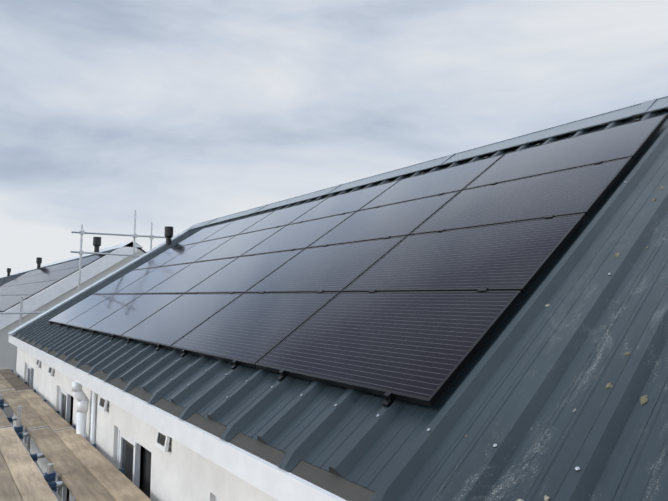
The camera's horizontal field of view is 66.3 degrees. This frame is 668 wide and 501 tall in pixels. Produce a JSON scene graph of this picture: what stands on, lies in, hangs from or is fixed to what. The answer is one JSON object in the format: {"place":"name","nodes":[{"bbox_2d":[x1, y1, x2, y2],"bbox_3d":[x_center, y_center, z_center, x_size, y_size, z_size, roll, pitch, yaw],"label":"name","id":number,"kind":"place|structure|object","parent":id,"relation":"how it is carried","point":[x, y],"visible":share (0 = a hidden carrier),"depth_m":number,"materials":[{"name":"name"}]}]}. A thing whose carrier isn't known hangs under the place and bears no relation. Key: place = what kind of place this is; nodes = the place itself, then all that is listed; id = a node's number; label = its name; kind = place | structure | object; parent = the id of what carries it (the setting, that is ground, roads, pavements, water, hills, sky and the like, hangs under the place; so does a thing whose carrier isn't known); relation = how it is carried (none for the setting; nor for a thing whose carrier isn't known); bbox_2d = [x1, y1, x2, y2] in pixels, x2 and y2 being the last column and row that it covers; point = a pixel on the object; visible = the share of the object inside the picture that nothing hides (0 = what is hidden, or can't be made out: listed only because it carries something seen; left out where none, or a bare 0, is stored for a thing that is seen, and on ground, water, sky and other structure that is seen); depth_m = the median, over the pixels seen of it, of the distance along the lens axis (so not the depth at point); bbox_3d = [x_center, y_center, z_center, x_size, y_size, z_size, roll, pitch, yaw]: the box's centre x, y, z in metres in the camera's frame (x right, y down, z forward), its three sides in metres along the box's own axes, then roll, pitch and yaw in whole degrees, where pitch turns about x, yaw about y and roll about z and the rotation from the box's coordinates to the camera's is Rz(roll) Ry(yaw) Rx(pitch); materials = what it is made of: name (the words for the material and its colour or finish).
{"place":"outdoors","nodes":[
{"label":"outdoors","id":0,"kind":"place"},
{"bbox_2d":[0,368,151,500],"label":"scaffold platform","id":1,"kind":"structure","parent":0,"point":[84,468],"depth_m":6.06,"materials":[{"name":"brown wood"}]},
{"bbox_2d":[0,210,165,325],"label":"scaffolding","id":2,"kind":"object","parent":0,"point":[134,235],"depth_m":15.90,"materials":[{"name":"metal"}]},
{"bbox_2d":[2,397,171,500],"bbox_3d":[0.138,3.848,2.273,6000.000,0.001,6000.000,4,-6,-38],"label":"ground","id":3,"kind":"structure","parent":0,"point":[8,411],"depth_m":11.68,"materials":[{"name":"grey concrete"}]},
{"bbox_2d":[0,247,143,373],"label":"gable wall","id":4,"kind":"structure","parent":3,"relation":"on","point":[8,354],"depth_m":19.78,"materials":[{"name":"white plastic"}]},
{"bbox_2d":[0,248,117,311],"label":"ridge cap","id":5,"kind":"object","parent":4,"relation":"on","point":[4,280],"depth_m":42.66,"materials":[{"name":"paint"}]},
{"bbox_2d":[36,257,41,268],"bbox_3d":[-22.580,1.028,39.123,0.380,0.970,0.370,4,-6,-38],"label":"vent cowl","id":6,"kind":"object","parent":5,"relation":"on","point":[38,260],"visible":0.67,"depth_m":39.00,"materials":[{"name":"black plastic"}]},
{"bbox_2d":[0,251,110,311],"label":"solar panels","id":7,"kind":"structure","parent":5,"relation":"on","point":[27,285],"depth_m":24.98,"materials":[{"name":"black glass"}]},
{"bbox_2d":[93,237,100,255],"bbox_3d":[-11.827,-0.184,25.498,0.380,0.970,0.370,4,-6,-38],"label":"vent cowl","id":8,"kind":"object","parent":5,"relation":"on","point":[96,242],"visible":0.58,"depth_m":25.38,"materials":[{"name":"black plastic"}]},
{"bbox_2d":[0,241,142,329],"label":"roof","id":9,"kind":"structure","parent":4,"relation":"on","point":[54,291],"depth_m":20.79,"materials":[{"name":"grey metal"}]},
{"bbox_2d":[8,335,346,500],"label":"building","id":10,"kind":"structure","parent":3,"relation":"on","point":[190,462],"depth_m":5.05,"materials":[{"name":"white paint"}]},
{"bbox_2d":[72,381,96,500],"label":"downpipe","id":11,"kind":"object","parent":10,"relation":"attached to","point":[79,394],"visible":0.56,"depth_m":7.18,"materials":[{"name":"white plastic"}]},
{"bbox_2d":[8,96,667,500],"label":"roof trim","id":12,"kind":"structure","parent":10,"relation":"on","point":[348,490],"depth_m":6.51,"materials":[{"name":"metal"}]},
{"bbox_2d":[13,108,667,500],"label":"roof slope","id":13,"kind":"structure","parent":10,"relation":"on","point":[521,386],"depth_m":2.96,"materials":[{"name":"paint"}]},
{"bbox_2d":[164,226,172,245],"bbox_3d":[-4.954,-0.370,15.321,0.250,0.680,0.244,4,-6,-38],"label":"vent cowl","id":14,"kind":"object","parent":13,"relation":"on","point":[168,234],"visible":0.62,"depth_m":15.24,"materials":[{"name":"black plastic"}]},
{"bbox_2d":[86,181,626,470],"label":"roof screws","id":15,"kind":"object","parent":13,"relation":"on","point":[494,445],"visible":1,"depth_m":3.27,"materials":[{"name":"metal"}]},
{"bbox_2d":[48,114,667,407],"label":"solar array","id":16,"kind":"object","parent":13,"relation":"on","point":[413,289],"visible":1,"depth_m":5.28,"materials":[{"name":"black glass"}]},
{"bbox_2d":[464,186,664,500],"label":"roof debris","id":17,"kind":"object","parent":13,"relation":"on","point":[643,399],"visible":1,"depth_m":2.45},
{"bbox_2d":[0,0,667,276],"label":"sky","id":18,"kind":"structure","parent":0,"point":[179,114],"materials":[{"name":"grey"}]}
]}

